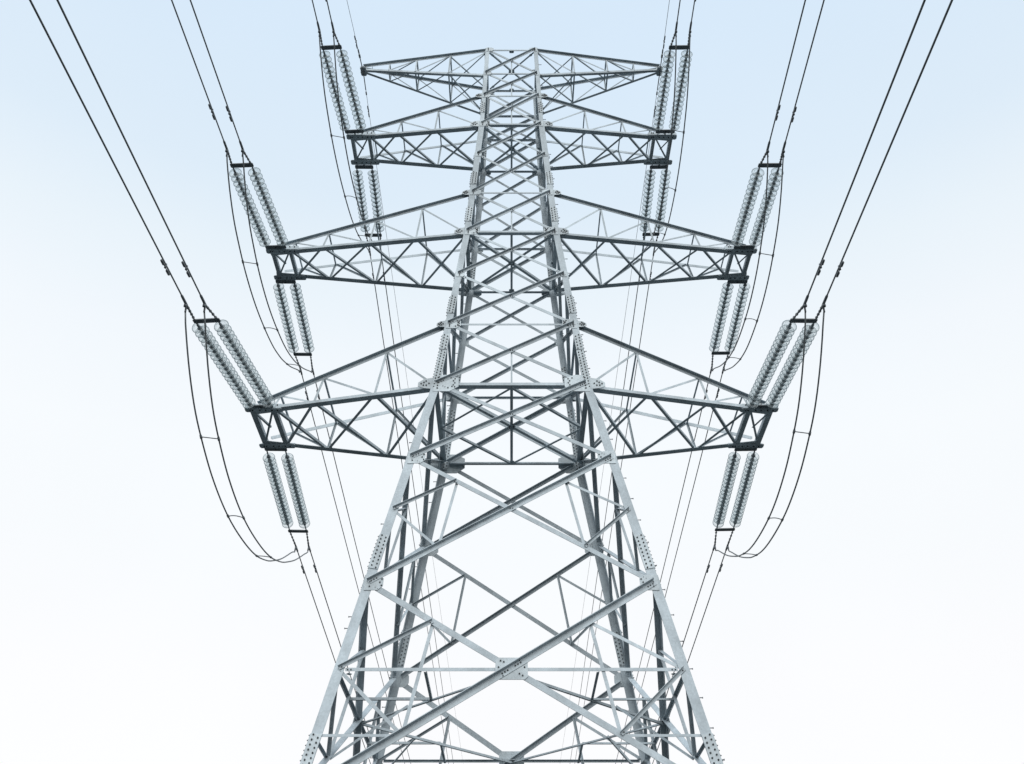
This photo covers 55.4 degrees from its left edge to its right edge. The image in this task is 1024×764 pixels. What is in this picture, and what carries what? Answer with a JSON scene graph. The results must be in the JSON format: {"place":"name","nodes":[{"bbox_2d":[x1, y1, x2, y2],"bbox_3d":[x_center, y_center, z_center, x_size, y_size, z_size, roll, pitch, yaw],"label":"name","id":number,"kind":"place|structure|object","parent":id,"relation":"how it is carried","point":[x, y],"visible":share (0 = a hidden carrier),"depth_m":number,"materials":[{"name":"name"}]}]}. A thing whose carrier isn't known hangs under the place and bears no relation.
{"place":"outdoors","nodes":[
{"label":"outdoors","id":0,"kind":"place"},
{"bbox_2d":[0,0,1023,763],"label":"sky","id":1,"kind":"structure","parent":0,"point":[881,621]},
{"bbox_3d":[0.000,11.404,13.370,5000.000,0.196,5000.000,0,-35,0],"label":"ground","id":2,"kind":"structure","parent":0,"visible":0},
{"bbox_2d":[244,47,778,763],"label":"lattice tower","id":3,"kind":"structure","parent":2,"relation":"on","point":[578,465],"depth_m":20.61,"materials":[{"name":"metal"}]},
{"bbox_2d":[192,318,274,408],"bbox_3d":[-5.298,-0.267,18.782,0.686,0.482,3.337,-3,-35,4],"label":"insulator set","id":4,"kind":"object","parent":3,"relation":"attached to","point":[232,344],"visible":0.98,"depth_m":18.53,"materials":[{"name":"glass"}]},
{"bbox_2d":[29,0,194,320],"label":"conductor wire","id":5,"kind":"object","parent":4,"relation":"attached to","point":[168,272],"visible":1,"depth_m":13.98,"materials":[{"name":"metal"}]},
{"bbox_2d":[56,0,217,320],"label":"conductor wire","id":6,"kind":"object","parent":4,"relation":"attached to","point":[188,273],"visible":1,"depth_m":14.03,"materials":[{"name":"metal"}]},
{"bbox_2d":[184,310,307,562],"bbox_3d":[-5.403,2.261,20.224,0.357,1.939,9.463,-1,-35,1],"label":"jumper loop","id":7,"kind":"object","parent":6,"relation":"hanging from","point":[227,514],"visible":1,"depth_m":17.81,"materials":[{"name":"metal"}]},
{"bbox_2d":[229,163,287,248],"bbox_3d":[-5.623,-3.850,21.807,0.686,0.440,2.942,-2,-35,3],"label":"insulator set","id":8,"kind":"object","parent":3,"relation":"attached to","point":[266,203],"visible":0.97,"depth_m":21.70,"materials":[{"name":"glass"}]},
{"bbox_2d":[171,0,231,164],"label":"conductor wire","id":9,"kind":"object","parent":8,"relation":"attached to","point":[224,142],"visible":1,"depth_m":18.96,"materials":[{"name":"metal"}]},
{"bbox_2d":[226,155,311,371],"bbox_3d":[-5.661,-1.982,22.944,0.357,1.357,7.676,-1,-35,1],"label":"jumper loop","id":10,"kind":"object","parent":9,"relation":"hanging from","point":[242,260],"visible":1,"depth_m":21.26,"materials":[{"name":"metal"}]},
{"bbox_2d":[190,0,250,163],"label":"conductor wire","id":11,"kind":"object","parent":8,"relation":"attached to","point":[231,120],"visible":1,"depth_m":18.98,"materials":[{"name":"metal"}]},
{"bbox_2d":[263,446,309,532],"bbox_3d":[-5.236,2.555,22.745,0.686,0.486,3.692,1,-35,-1],"label":"insulator set","id":12,"kind":"object","parent":3,"relation":"attached to","point":[291,475],"visible":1,"depth_m":22.61,"materials":[{"name":"glass"}]},
{"bbox_2d":[290,532,370,763],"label":"conductor wire","id":13,"kind":"object","parent":12,"relation":"attached to","point":[296,549],"visible":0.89,"depth_m":26.41,"materials":[{"name":"metal"}]},
{"bbox_2d":[306,533,369,733],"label":"conductor wire","id":14,"kind":"object","parent":12,"relation":"attached to","point":[309,549],"visible":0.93,"depth_m":26.23,"materials":[{"name":"metal"}]},
{"bbox_2d":[273,278,313,355],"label":"insulator set","id":15,"kind":"object","parent":3,"relation":"attached to","point":[296,294],"visible":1,"depth_m":24.86,"materials":[{"name":"glass"}]},
{"bbox_2d":[295,355,403,758],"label":"conductor wire","id":16,"kind":"object","parent":15,"relation":"attached to","point":[300,370],"visible":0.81,"depth_m":31.69,"materials":[{"name":"metal"}]},
{"bbox_2d":[310,356,409,758],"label":"conductor wire","id":17,"kind":"object","parent":15,"relation":"attached to","point":[312,370],"visible":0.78,"depth_m":31.83,"materials":[{"name":"metal"}]},
{"bbox_2d":[319,45,365,136],"bbox_3d":[-4.162,-7.167,24.172,0.686,0.436,2.908,-2,-35,3],"label":"insulator set","id":18,"kind":"object","parent":3,"relation":"attached to","point":[350,85],"visible":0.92,"depth_m":24.00,"materials":[{"name":"glass"}]},
{"bbox_2d":[312,0,322,46],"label":"conductor wire","id":19,"kind":"object","parent":18,"relation":"attached to","point":[319,30],"visible":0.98,"depth_m":22.50,"materials":[{"name":"metal"}]},
{"bbox_2d":[325,0,339,46],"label":"conductor wire","id":20,"kind":"object","parent":18,"relation":"attached to","point":[333,30],"visible":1,"depth_m":22.48,"materials":[{"name":"metal"}]},
{"bbox_2d":[352,163,383,236],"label":"insulator set","id":21,"kind":"object","parent":3,"relation":"attached to","point":[374,189],"visible":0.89,"depth_m":26.96,"materials":[{"name":"glass"}]},
{"bbox_2d":[366,237,448,763],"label":"conductor wire","id":22,"kind":"object","parent":21,"relation":"attached to","point":[369,252],"visible":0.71,"depth_m":33.67,"materials":[{"name":"metal"}]},
{"bbox_2d":[380,237,453,763],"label":"conductor wire","id":23,"kind":"object","parent":21,"relation":"attached to","point":[408,450],"visible":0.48,"depth_m":35.98,"materials":[{"name":"metal"}]},
{"bbox_2d":[319,37,371,251],"bbox_3d":[-4.148,-5.421,25.182,0.357,1.316,7.336,-1,-35,2],"label":"jumper loop","id":24,"kind":"object","parent":23,"relation":"hanging from","point":[331,135],"visible":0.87,"depth_m":23.58,"materials":[{"name":"metal"}]},
{"bbox_2d":[347,2,461,752],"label":"earth wire","id":25,"kind":"object","parent":3,"relation":"attached to","point":[385,227],"visible":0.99,"depth_m":29.77,"materials":[{"name":"metal"}]},
{"bbox_2d":[561,0,669,753],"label":"earth wire","id":26,"kind":"object","parent":3,"relation":"attached to","point":[636,237],"visible":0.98,"depth_m":30.43,"materials":[{"name":"metal"}]},
{"bbox_2d":[640,163,670,235],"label":"insulator set","id":27,"kind":"object","parent":3,"relation":"attached to","point":[663,167],"visible":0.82,"depth_m":26.96,"materials":[{"name":"glass"}]},
{"bbox_2d":[571,236,643,754],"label":"conductor wire","id":28,"kind":"object","parent":27,"relation":"attached to","point":[615,448],"visible":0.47,"depth_m":35.97,"materials":[{"name":"metal"}]},
{"bbox_2d":[575,236,657,758],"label":"conductor wire","id":29,"kind":"object","parent":27,"relation":"attached to","point":[626,430],"visible":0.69,"depth_m":33.44,"materials":[{"name":"metal"}]},
{"bbox_2d":[653,45,692,136],"bbox_3d":[3.973,-7.167,24.172,0.715,0.435,2.908,0,-35,0],"label":"insulator set","id":30,"kind":"object","parent":3,"relation":"attached to","point":[680,86],"visible":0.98,"depth_m":24.02,"materials":[{"name":"glass"}]},
{"bbox_2d":[670,0,680,45],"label":"conductor wire","id":31,"kind":"object","parent":30,"relation":"attached to","point":[672,40],"visible":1,"depth_m":22.52,"materials":[{"name":"metal"}]},
{"bbox_2d":[644,36,690,251],"bbox_3d":[3.999,-5.357,25.136,0.357,1.455,7.322,0,-35,0],"label":"jumper loop","id":32,"kind":"object","parent":31,"relation":"hanging from","point":[654,232],"visible":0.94,"depth_m":23.39,"materials":[{"name":"metal"}]},
{"bbox_2d":[687,0,695,45],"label":"conductor wire","id":33,"kind":"object","parent":30,"relation":"attached to","point":[690,31],"visible":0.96,"depth_m":22.46,"materials":[{"name":"metal"}]},
{"bbox_2d":[709,278,749,354],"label":"insulator set","id":34,"kind":"object","parent":3,"relation":"attached to","point":[725,301],"visible":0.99,"depth_m":24.85,"materials":[{"name":"glass"}]},
{"bbox_2d":[615,355,713,763],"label":"conductor wire","id":35,"kind":"object","parent":34,"relation":"attached to","point":[711,369],"visible":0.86,"depth_m":31.86,"materials":[{"name":"metal"}]},
{"bbox_2d":[621,355,728,763],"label":"conductor wire","id":36,"kind":"object","parent":34,"relation":"attached to","point":[723,369],"visible":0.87,"depth_m":31.48,"materials":[{"name":"metal"}]},
{"bbox_2d":[714,446,758,530],"bbox_3d":[5.209,2.530,22.710,0.686,0.492,3.605,-1,-35,2],"label":"insulator set","id":37,"kind":"object","parent":3,"relation":"attached to","point":[733,461],"visible":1,"depth_m":22.55,"materials":[{"name":"glass"}]},
{"bbox_2d":[649,531,716,747],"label":"conductor wire","id":38,"kind":"object","parent":37,"relation":"attached to","point":[708,566],"visible":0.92,"depth_m":26.27,"materials":[{"name":"metal"}]},
{"bbox_2d":[652,531,732,763],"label":"conductor wire","id":39,"kind":"object","parent":37,"relation":"attached to","point":[727,547],"visible":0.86,"depth_m":26.44,"materials":[{"name":"metal"}]},
{"bbox_2d":[731,163,781,251],"bbox_3d":[5.469,-3.850,21.808,0.700,0.440,2.940,0,-35,0],"label":"insulator set","id":40,"kind":"object","parent":3,"relation":"attached to","point":[749,199],"visible":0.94,"depth_m":21.67,"materials":[{"name":"glass"}]},
{"bbox_2d":[760,0,805,164],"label":"conductor wire","id":41,"kind":"object","parent":40,"relation":"attached to","point":[775,119],"visible":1,"depth_m":18.99,"materials":[{"name":"metal"}]},
{"bbox_2d":[712,157,783,370],"bbox_3d":[5.539,-1.981,22.911,0.357,1.393,7.587,-1,-35,1],"label":"jumper loop","id":42,"kind":"object","parent":41,"relation":"hanging from","point":[760,253],"visible":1,"depth_m":21.25,"materials":[{"name":"metal"}]},
{"bbox_2d":[779,0,824,163],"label":"conductor wire","id":43,"kind":"object","parent":40,"relation":"attached to","point":[784,144],"visible":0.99,"depth_m":18.94,"materials":[{"name":"metal"}]},
{"bbox_2d":[746,318,819,408],"bbox_3d":[5.170,-0.266,18.782,0.686,0.480,3.324,1,-35,-1],"label":"insulator set","id":44,"kind":"object","parent":3,"relation":"attached to","point":[785,335],"visible":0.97,"depth_m":18.54,"materials":[{"name":"glass"}]},
{"bbox_2d":[792,0,925,320],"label":"conductor wire","id":45,"kind":"object","parent":44,"relation":"attached to","point":[804,305],"visible":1,"depth_m":14.02,"materials":[{"name":"metal"}]},
{"bbox_2d":[815,0,952,320],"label":"conductor wire","id":46,"kind":"object","parent":44,"relation":"attached to","point":[837,273],"visible":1,"depth_m":14.00,"materials":[{"name":"metal"}]},
{"bbox_2d":[715,312,824,557],"bbox_3d":[5.285,2.187,20.245,0.392,1.811,9.401,0,-35,0],"label":"jumper loop","id":47,"kind":"object","parent":46,"relation":"hanging from","point":[794,431],"visible":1,"depth_m":17.87,"materials":[{"name":"metal"}]}
]}

